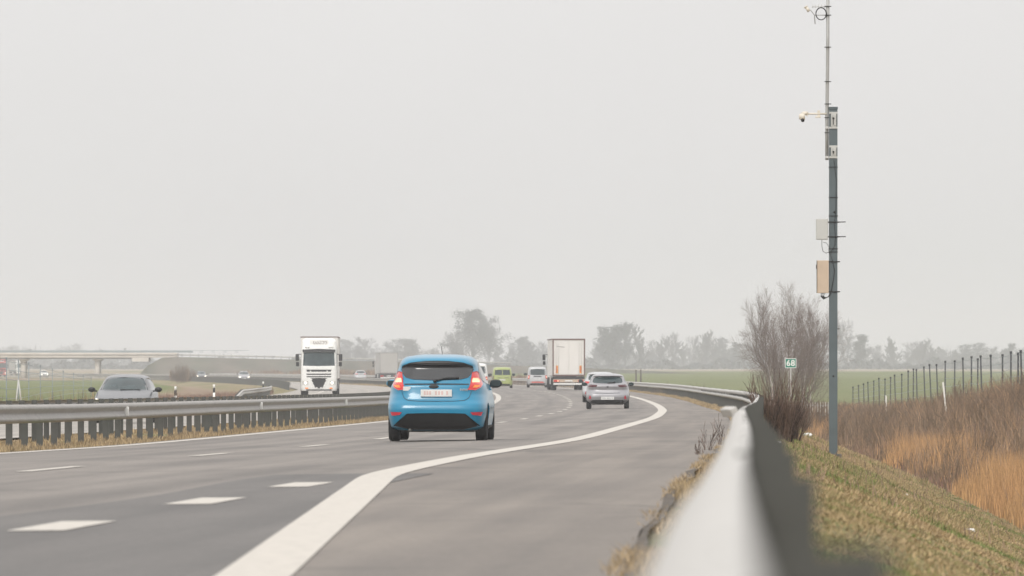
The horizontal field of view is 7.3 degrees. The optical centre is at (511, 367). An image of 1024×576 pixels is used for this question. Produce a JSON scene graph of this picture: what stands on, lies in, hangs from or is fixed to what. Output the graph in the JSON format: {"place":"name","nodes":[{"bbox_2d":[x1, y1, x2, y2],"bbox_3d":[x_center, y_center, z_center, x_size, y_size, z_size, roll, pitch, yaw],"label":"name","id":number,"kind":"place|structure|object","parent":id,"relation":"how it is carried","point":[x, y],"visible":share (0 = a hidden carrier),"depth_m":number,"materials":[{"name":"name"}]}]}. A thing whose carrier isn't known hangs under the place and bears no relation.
{"place":"outdoors","nodes":[
{"label":"outdoors","id":0,"kind":"place"},
{"bbox_2d":[57,343,83,360],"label":"winter tree","id":1,"kind":"object","parent":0,"point":[74,346],"visible":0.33,"depth_m":5115.13,"materials":[{"name":"grey plant"}]},
{"bbox_2d":[0,387,179,400],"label":"weeds","id":2,"kind":"object","parent":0,"point":[93,395],"visible":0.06,"depth_m":337.95,"materials":[{"name":"brown plant"}]},
{"bbox_2d":[88,374,161,422],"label":"oncoming car","id":3,"kind":"object","parent":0,"point":[125,386],"visible":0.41,"depth_m":239.40,"materials":[{"name":"grey paint"}]},
{"bbox_2d":[0,414,387,452],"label":"median grass","id":4,"kind":"structure","parent":0,"point":[105,441],"depth_m":161.50,"materials":[{"name":"plant"}]},
{"bbox_2d":[0,377,390,438],"bbox_3d":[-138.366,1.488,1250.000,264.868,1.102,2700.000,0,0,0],"label":"opposite road","id":5,"kind":"structure","parent":0,"point":[345,389],"depth_m":289.96,"materials":[{"name":"grey asphalt"}]},
{"bbox_2d":[0,359,7,376],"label":"articulated lorry","id":6,"kind":"object","parent":5,"relation":"on","point":[2,366],"visible":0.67,"depth_m":1850.48,"materials":[{"name":"red paint"}]},
{"bbox_2d":[237,371,250,378],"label":"oncoming car","id":7,"kind":"object","parent":5,"relation":"on","point":[244,374],"visible":0.69,"depth_m":1215.98,"materials":[{"name":"silver metal"}]},
{"bbox_2d":[295,337,341,394],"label":"articulated lorry","id":8,"kind":"object","parent":5,"relation":"on","point":[321,359],"visible":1,"depth_m":542.19,"materials":[{"name":"white metal"}]},
{"bbox_2d":[0,375,657,530],"bbox_3d":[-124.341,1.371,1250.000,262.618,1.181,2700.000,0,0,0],"label":"road","id":9,"kind":"structure","parent":0,"point":[39,480],"depth_m":103.52,"materials":[{"name":"grey asphalt"}]},
{"bbox_2d":[0,473,432,575],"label":"merge lane patch","id":10,"kind":"object","parent":9,"relation":"on","point":[155,535],"visible":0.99,"depth_m":43.60,"materials":[{"name":"grey asphalt"}]},
{"bbox_2d":[353,370,366,377],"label":"hatchback car","id":11,"kind":"object","parent":9,"relation":"on","point":[360,373],"visible":0.67,"depth_m":1170.18,"materials":[{"name":"silver metal"}]},
{"bbox_2d":[372,352,397,377],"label":"articulated lorry","id":12,"kind":"object","parent":9,"relation":"on","point":[386,364],"visible":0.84,"depth_m":1120.05,"materials":[{"name":"white metal"}]},
{"bbox_2d":[380,353,388,371],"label":"rear door","id":13,"kind":"structure","parent":12,"relation":"in","point":[384,357],"depth_m":1119.86,"materials":[{"name":"white metal"}]},
{"bbox_2d":[389,353,396,371],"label":"rear door","id":14,"kind":"structure","parent":12,"relation":"in","point":[392,356],"depth_m":1120.13,"materials":[{"name":"white metal"}]},
{"bbox_2d":[386,346,501,440],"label":"hatchback car","id":15,"kind":"object","parent":9,"relation":"on","point":[442,392],"visible":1,"depth_m":136.21,"materials":[{"name":"blue paint"}]},
{"bbox_2d":[479,363,490,381],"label":"van","id":16,"kind":"object","parent":9,"relation":"on","point":[484,368],"visible":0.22,"depth_m":700.34,"materials":[{"name":"white paint"}]},
{"bbox_2d":[490,367,514,387],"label":"van","id":17,"kind":"object","parent":9,"relation":"on","point":[503,375],"visible":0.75,"depth_m":735.07,"materials":[{"name":"paint"}]},
{"bbox_2d":[524,367,546,387],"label":"van","id":18,"kind":"object","parent":9,"relation":"on","point":[536,375],"visible":0.88,"depth_m":742.10,"materials":[{"name":"silver metal"}]},
{"bbox_2d":[542,339,584,389],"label":"articulated lorry","id":19,"kind":"object","parent":9,"relation":"on","point":[565,362],"visible":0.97,"depth_m":623.03,"materials":[{"name":"white metal"}]},
{"bbox_2d":[554,340,568,374],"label":"rear door","id":20,"kind":"structure","parent":19,"relation":"in","point":[563,352],"depth_m":622.99,"materials":[{"name":"white metal"}]},
{"bbox_2d":[569,340,583,374],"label":"rear door","id":21,"kind":"structure","parent":19,"relation":"in","point":[574,345],"depth_m":622.99,"materials":[{"name":"white metal"}]},
{"bbox_2d":[339,382,387,386],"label":"median grass","id":22,"kind":"structure","parent":0,"point":[369,384],"depth_m":945.00,"materials":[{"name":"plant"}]},
{"bbox_2d":[34,375,730,575],"bbox_3d":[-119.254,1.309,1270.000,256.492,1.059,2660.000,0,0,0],"label":"shoulder","id":23,"kind":"object","parent":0,"point":[570,506],"visible":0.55,"depth_m":50.55},
{"bbox_2d":[700,424,717,449],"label":"dry weed","id":24,"kind":"object","parent":23,"relation":"on","point":[703,444],"visible":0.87,"depth_m":104.04,"materials":[{"name":"brown plant"}]},
{"bbox_2d":[140,357,681,374],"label":"embankment","id":25,"kind":"structure","parent":0,"point":[205,365],"depth_m":1692.43,"materials":[{"name":"green plant"}]},
{"bbox_2d":[177,354,511,364],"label":"embankment guardrail","id":26,"kind":"object","parent":25,"relation":"on","point":[289,357],"visible":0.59,"depth_m":1695.29,"materials":[{"name":"metal"}]},
{"bbox_2d":[0,369,1023,575],"bbox_3d":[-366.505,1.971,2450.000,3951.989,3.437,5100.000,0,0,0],"label":"ground","id":27,"kind":"structure","parent":0,"point":[731,379],"depth_m":1067.98,"materials":[{"name":"plant"}]},
{"bbox_2d":[9,360,27,374],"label":"articulated lorry","id":28,"kind":"object","parent":27,"relation":"on","point":[13,366],"visible":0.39,"depth_m":2044.54,"materials":[{"name":"white paint"}]},
{"bbox_2d":[0,357,91,400],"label":"wire fence","id":29,"kind":"object","parent":27,"relation":"on","point":[28,380],"visible":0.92,"depth_m":434.49,"materials":[{"name":"metal"}]},
{"bbox_2d":[0,350,248,377],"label":"road bridge","id":30,"kind":"structure","parent":27,"relation":"on","point":[25,356],"depth_m":1695.00,"materials":[{"name":"concrete"}]},
{"bbox_2d":[63,388,273,399],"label":"weeds","id":31,"kind":"object","parent":27,"relation":"on","point":[226,394],"depth_m":525.36,"materials":[{"name":"brown plant"}]},
{"bbox_2d":[169,368,180,381],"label":"bare shrub","id":32,"kind":"object","parent":27,"relation":"on","point":[171,373],"visible":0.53,"depth_m":1299.55,"materials":[{"name":"plant"}]},
{"bbox_2d":[175,365,189,382],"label":"bare shrub","id":33,"kind":"object","parent":27,"relation":"on","point":[184,376],"visible":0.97,"depth_m":1249.69,"materials":[{"name":"plant"}]},
{"bbox_2d":[77,375,290,389],"bbox_3d":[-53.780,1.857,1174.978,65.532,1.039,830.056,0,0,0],"label":"guardrail","id":34,"kind":"object","parent":27,"relation":"on","point":[280,384],"visible":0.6,"depth_m":1084.00,"materials":[{"name":"metal"}]},
{"bbox_2d":[0,373,393,441],"bbox_3d":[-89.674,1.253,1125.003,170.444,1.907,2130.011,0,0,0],"label":"guardrail","id":35,"kind":"object","parent":27,"relation":"on","point":[378,381],"visible":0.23,"depth_m":213.77,"materials":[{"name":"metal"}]},
{"bbox_2d":[0,374,394,446],"bbox_3d":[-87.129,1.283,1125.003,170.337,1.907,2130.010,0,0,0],"label":"guardrail","id":36,"kind":"object","parent":27,"relation":"on","point":[24,415],"visible":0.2,"depth_m":166.38,"materials":[{"name":"metal"}]},
{"bbox_2d":[235,385,271,395],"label":"guardrail","id":37,"kind":"object","parent":27,"relation":"on","point":[261,391],"visible":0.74,"depth_m":542.00,"materials":[{"name":"metal"}]},
{"bbox_2d":[340,339,364,360],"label":"winter tree","id":38,"kind":"object","parent":27,"relation":"on","point":[344,347],"visible":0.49,"depth_m":3675.41,"materials":[{"name":"grey plant"}]},
{"bbox_2d":[351,336,380,360],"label":"winter tree","id":39,"kind":"object","parent":27,"relation":"on","point":[365,354],"visible":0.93,"depth_m":3599.52,"materials":[{"name":"grey plant"}]},
{"bbox_2d":[233,368,526,383],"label":"roadside scrub","id":40,"kind":"object","parent":27,"relation":"on","point":[342,372],"visible":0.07,"depth_m":1484.42,"materials":[{"name":"plant"}]},
{"bbox_2d":[378,337,409,360],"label":"winter tree","id":41,"kind":"object","parent":27,"relation":"on","point":[396,348],"visible":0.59,"depth_m":3674.11,"materials":[{"name":"grey plant"}]},
{"bbox_2d":[398,339,421,358],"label":"winter tree","id":42,"kind":"object","parent":27,"relation":"on","point":[410,348],"visible":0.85,"depth_m":3518.16,"materials":[{"name":"grey plant"}]},
{"bbox_2d":[444,330,465,354],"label":"winter tree","id":43,"kind":"object","parent":27,"relation":"on","point":[457,332],"visible":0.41,"depth_m":3197.21,"materials":[{"name":"grey plant"}]},
{"bbox_2d":[437,306,514,360],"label":"winter tree","id":44,"kind":"object","parent":27,"relation":"on","point":[479,334],"visible":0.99,"depth_m":3123.12,"materials":[{"name":"grey plant"}]},
{"bbox_2d":[483,324,502,361],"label":"winter tree","id":45,"kind":"object","parent":27,"relation":"on","point":[492,348],"visible":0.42,"depth_m":3281.14,"materials":[{"name":"grey plant"}]},
{"bbox_2d":[492,345,505,361],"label":"winter tree","id":46,"kind":"object","parent":27,"relation":"on","point":[497,357],"visible":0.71,"depth_m":3841.06,"materials":[{"name":"grey plant"}]},
{"bbox_2d":[7,346,1023,368],"bbox_3d":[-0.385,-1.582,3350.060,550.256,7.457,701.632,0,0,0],"label":"distant undergrowth","id":47,"kind":"object","parent":27,"relation":"on","point":[724,363],"visible":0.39,"depth_m":3096.59,"materials":[{"name":"grey plant"}]},
{"bbox_2d":[15,344,1023,368],"bbox_3d":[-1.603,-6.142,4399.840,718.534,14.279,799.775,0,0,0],"label":"distant woodland","id":48,"kind":"object","parent":27,"relation":"on","point":[622,363],"visible":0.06,"depth_m":4148.90,"materials":[{"name":"grey plant"}]},
{"bbox_2d":[505,336,534,361],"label":"winter tree","id":49,"kind":"object","parent":27,"relation":"on","point":[521,353],"visible":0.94,"depth_m":3521.29,"materials":[{"name":"grey plant"}]},
{"bbox_2d":[513,340,543,362],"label":"winter tree","id":50,"kind":"object","parent":27,"relation":"on","point":[534,355],"visible":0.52,"depth_m":3597.15,"materials":[{"name":"grey plant"}]},
{"bbox_2d":[537,342,547,366],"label":"winter tree","id":51,"kind":"object","parent":27,"relation":"on","point":[544,347],"visible":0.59,"depth_m":3680.43,"materials":[{"name":"grey plant"}]},
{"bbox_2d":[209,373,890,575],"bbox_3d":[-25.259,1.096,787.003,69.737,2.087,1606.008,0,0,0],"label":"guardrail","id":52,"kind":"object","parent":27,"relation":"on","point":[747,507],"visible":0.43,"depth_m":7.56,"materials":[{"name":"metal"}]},
{"bbox_2d":[588,340,601,362],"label":"winter tree","id":53,"kind":"object","parent":27,"relation":"on","point":[595,354],"visible":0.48,"depth_m":3680.69,"materials":[{"name":"grey plant"}]},
{"bbox_2d":[593,324,615,364],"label":"winter tree","id":54,"kind":"object","parent":27,"relation":"on","point":[603,330],"visible":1,"depth_m":3214.14,"materials":[{"name":"grey plant"}]},
{"bbox_2d":[592,322,637,368],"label":"winter tree","id":55,"kind":"object","parent":27,"relation":"on","point":[614,343],"visible":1,"depth_m":3200.67,"materials":[{"name":"grey plant"}]},
{"bbox_2d":[622,322,632,368],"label":"winter tree","id":56,"kind":"object","parent":27,"relation":"on","point":[629,341],"visible":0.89,"depth_m":3231.93,"materials":[{"name":"grey plant"}]},
{"bbox_2d":[630,322,650,366],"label":"winter tree","id":57,"kind":"object","parent":27,"relation":"on","point":[640,349],"visible":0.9,"depth_m":3277.97,"materials":[{"name":"grey plant"}]},
{"bbox_2d":[644,340,663,359],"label":"winter tree","id":58,"kind":"object","parent":27,"relation":"on","point":[652,352],"visible":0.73,"depth_m":3841.02,"materials":[{"name":"grey plant"}]},
{"bbox_2d":[654,336,670,360],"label":"winter tree","id":59,"kind":"object","parent":27,"relation":"on","point":[660,351],"visible":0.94,"depth_m":3761.93,"materials":[{"name":"grey plant"}]},
{"bbox_2d":[598,417,729,575],"bbox_3d":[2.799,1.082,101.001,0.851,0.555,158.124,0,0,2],"label":"verge grass","id":60,"kind":"structure","parent":27,"relation":"on","point":[685,490],"depth_m":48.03,"materials":[{"name":"plant"}]},
{"bbox_2d":[659,331,682,362],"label":"winter tree","id":61,"kind":"object","parent":27,"relation":"on","point":[671,348],"visible":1,"depth_m":3757.75,"materials":[{"name":"grey plant"}]},
{"bbox_2d":[669,341,688,366],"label":"winter tree","id":62,"kind":"object","parent":27,"relation":"on","point":[683,358],"visible":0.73,"depth_m":3917.09,"materials":[{"name":"grey plant"}]},
{"bbox_2d":[629,390,731,423],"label":"verge grass","id":63,"kind":"structure","parent":27,"relation":"on","point":[704,404],"depth_m":397.21,"materials":[{"name":"plant"}]},
{"bbox_2d":[684,335,701,363],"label":"winter tree","id":64,"kind":"object","parent":27,"relation":"on","point":[688,354],"visible":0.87,"depth_m":3839.95,"materials":[{"name":"grey plant"}]},
{"bbox_2d":[691,329,715,363],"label":"winter tree","id":65,"kind":"object","parent":27,"relation":"on","point":[708,339],"visible":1,"depth_m":3680.65,"materials":[{"name":"grey plant"}]},
{"bbox_2d":[698,334,716,363],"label":"winter tree","id":66,"kind":"object","parent":27,"relation":"on","point":[705,352],"visible":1,"depth_m":3680.15,"materials":[{"name":"grey plant"}]},
{"bbox_2d":[711,337,727,360],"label":"winter tree","id":67,"kind":"object","parent":27,"relation":"on","point":[713,358],"visible":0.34,"depth_m":3841.74,"materials":[{"name":"grey plant"}]},
{"bbox_2d":[713,415,726,444],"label":"dry weed","id":68,"kind":"object","parent":27,"relation":"on","point":[720,442],"visible":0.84,"depth_m":118.00,"materials":[{"name":"brown plant"}]},
{"bbox_2d":[712,338,731,362],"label":"winter tree","id":69,"kind":"object","parent":27,"relation":"on","point":[722,351],"visible":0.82,"depth_m":3755.28,"materials":[{"name":"grey plant"}]},
{"bbox_2d":[729,342,742,363],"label":"winter tree","id":70,"kind":"object","parent":27,"relation":"on","point":[733,358],"visible":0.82,"depth_m":3678.87,"materials":[{"name":"grey plant"}]},
{"bbox_2d":[738,341,752,361],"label":"winter tree","id":71,"kind":"object","parent":27,"relation":"on","point":[746,347],"visible":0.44,"depth_m":3838.62,"materials":[{"name":"grey plant"}]},
{"bbox_2d":[731,283,802,399],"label":"birch tree","id":72,"kind":"object","parent":27,"relation":"on","point":[765,367],"visible":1,"depth_m":400.39,"materials":[{"name":"brown plant"}]},
{"bbox_2d":[745,307,807,406],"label":"birch tree","id":73,"kind":"object","parent":27,"relation":"on","point":[776,352],"visible":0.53,"depth_m":407.88,"materials":[{"name":"brown plant"}]},
{"bbox_2d":[741,369,815,442],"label":"bare shrub","id":74,"kind":"object","parent":27,"relation":"on","point":[782,413],"visible":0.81,"depth_m":137.82,"materials":[{"name":"brown plant"}]},
{"bbox_2d":[785,358,795,407],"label":"kilometre sign","id":75,"kind":"object","parent":27,"relation":"on","point":[790,363],"visible":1,"depth_m":320.00,"materials":[{"name":"metal"}]},
{"bbox_2d":[763,280,821,396],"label":"birch tree","id":76,"kind":"object","parent":27,"relation":"on","point":[797,324],"visible":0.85,"depth_m":405.26,"materials":[{"name":"brown plant"}]},
{"bbox_2d":[770,391,822,441],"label":"bare shrub","id":77,"kind":"object","parent":27,"relation":"on","point":[805,426],"visible":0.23,"depth_m":149.97,"materials":[{"name":"brown plant"}]},
{"bbox_2d":[669,394,946,491],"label":"verge grass","id":78,"kind":"structure","parent":27,"relation":"on","point":[890,470],"depth_m":209.88,"materials":[{"name":"plant"}]},
{"bbox_2d":[799,413,816,432],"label":"bare shrub","id":79,"kind":"object","parent":27,"relation":"on","point":[807,424],"visible":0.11,"depth_m":394.73,"materials":[{"name":"brown plant"}]},
{"bbox_2d":[781,292,840,408],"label":"birch tree","id":80,"kind":"object","parent":27,"relation":"on","point":[812,351],"visible":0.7,"depth_m":412.53,"materials":[{"name":"brown plant"}]},
{"bbox_2d":[796,399,828,426],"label":"bare shrub","id":81,"kind":"object","parent":27,"relation":"on","point":[822,412],"visible":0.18,"depth_m":401.48,"materials":[{"name":"brown plant"}]},
{"bbox_2d":[785,310,855,408],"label":"birch tree","id":82,"kind":"object","parent":27,"relation":"on","point":[817,380],"visible":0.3,"depth_m":419.55,"materials":[{"name":"brown plant"}]},
{"bbox_2d":[642,387,1000,408],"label":"brush","id":83,"kind":"object","parent":27,"relation":"on","point":[799,402],"visible":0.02,"depth_m":639.53,"materials":[{"name":"brown plant"}]},
{"bbox_2d":[799,0,845,457],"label":"camera mast","id":84,"kind":"object","parent":27,"relation":"on","point":[826,276],"visible":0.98,"depth_m":159.92,"materials":[{"name":"metal"}]},
{"bbox_2d":[837,318,854,365],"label":"winter tree","id":85,"kind":"object","parent":27,"relation":"on","point":[841,339],"visible":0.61,"depth_m":3359.05,"materials":[{"name":"grey plant"}]},
{"bbox_2d":[847,332,869,368],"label":"winter tree","id":86,"kind":"object","parent":27,"relation":"on","point":[860,354],"visible":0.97,"depth_m":3279.35,"materials":[{"name":"grey plant"}]},
{"bbox_2d":[863,346,872,368],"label":"winter tree","id":87,"kind":"object","parent":27,"relation":"on","point":[867,355],"visible":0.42,"depth_m":3842.43,"materials":[{"name":"grey plant"}]},
{"bbox_2d":[868,344,883,362],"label":"winter tree","id":88,"kind":"object","parent":27,"relation":"on","point":[877,354],"visible":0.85,"depth_m":3677.74,"materials":[{"name":"grey plant"}]},
{"bbox_2d":[882,343,897,364],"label":"winter tree","id":89,"kind":"object","parent":27,"relation":"on","point":[886,350],"visible":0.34,"depth_m":3837.26,"materials":[{"name":"grey plant"}]},
{"bbox_2d":[883,336,903,365],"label":"winter tree","id":90,"kind":"object","parent":27,"relation":"on","point":[891,348],"visible":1,"depth_m":3678.95,"materials":[{"name":"grey plant"}]},
{"bbox_2d":[765,363,1023,506],"bbox_3d":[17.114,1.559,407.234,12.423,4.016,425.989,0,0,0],"label":"brush","id":91,"kind":"object","parent":27,"relation":"on","point":[1006,440],"visible":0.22,"depth_m":292.54,"materials":[{"name":"brown plant"}]},
{"bbox_2d":[773,414,1023,529],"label":"reeds","id":92,"kind":"object","parent":27,"relation":"on","point":[986,491],"visible":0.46,"depth_m":187.01,"materials":[{"name":"brown plant"}]},
{"bbox_2d":[901,341,923,363],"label":"winter tree","id":93,"kind":"object","parent":27,"relation":"on","point":[906,353],"visible":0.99,"depth_m":3760.54,"materials":[{"name":"grey plant"}]},
{"bbox_2d":[911,338,933,364],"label":"winter tree","id":94,"kind":"object","parent":27,"relation":"on","point":[921,360],"visible":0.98,"depth_m":3760.58,"materials":[{"name":"grey plant"}]},
{"bbox_2d":[916,341,935,361],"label":"winter tree","id":95,"kind":"object","parent":27,"relation":"on","point":[927,354],"visible":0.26,"depth_m":3838.76,"materials":[{"name":"grey plant"}]},
{"bbox_2d":[852,350,1023,405],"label":"wire fence","id":96,"kind":"object","parent":27,"relation":"on","point":[977,368],"visible":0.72,"depth_m":449.49,"materials":[{"name":"metal"}]},
{"bbox_2d":[942,349,957,361],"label":"winter tree","id":97,"kind":"object","parent":27,"relation":"on","point":[947,358],"visible":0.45,"depth_m":3920.11,"materials":[{"name":"grey plant"}]},
{"bbox_2d":[949,344,979,364],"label":"winter tree","id":98,"kind":"object","parent":27,"relation":"on","point":[963,350],"visible":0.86,"depth_m":3602.03,"materials":[{"name":"grey plant"}]},
{"bbox_2d":[964,342,997,366],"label":"winter tree","id":99,"kind":"object","parent":27,"relation":"on","point":[978,349],"visible":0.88,"depth_m":3602.28,"materials":[{"name":"grey plant"}]},
{"bbox_2d":[985,346,1000,361],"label":"winter tree","id":100,"kind":"object","parent":27,"relation":"on","point":[994,355],"visible":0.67,"depth_m":3759.42,"materials":[{"name":"grey plant"}]},
{"bbox_2d":[1000,342,1016,364],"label":"winter tree","id":101,"kind":"object","parent":27,"relation":"on","point":[1007,352],"visible":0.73,"depth_m":3599.98,"materials":[{"name":"grey plant"}]},
{"bbox_2d":[0,0,1023,365],"label":"sky","id":102,"kind":"structure","parent":0,"point":[260,177],"materials":[{"name":"white"}]},
{"bbox_2d":[579,372,609,401],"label":"hatchback car","id":103,"kind":"object","parent":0,"point":[588,378],"visible":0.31,"depth_m":395.56,"materials":[{"name":"silver metal"}]},
{"bbox_2d":[582,373,633,408],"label":"hatchback car","id":104,"kind":"object","parent":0,"point":[607,389],"visible":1,"depth_m":322.18,"materials":[{"name":"silver metal"}]},
{"bbox_2d":[816,545,929,575],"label":"verge grass","id":105,"kind":"structure","parent":0,"point":[898,574],"depth_m":39.00,"materials":[{"name":"green plant"}]},
{"bbox_2d":[779,433,1023,575],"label":"verge grass","id":106,"kind":"structure","parent":0,"point":[985,521],"depth_m":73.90,"materials":[{"name":"plant"}]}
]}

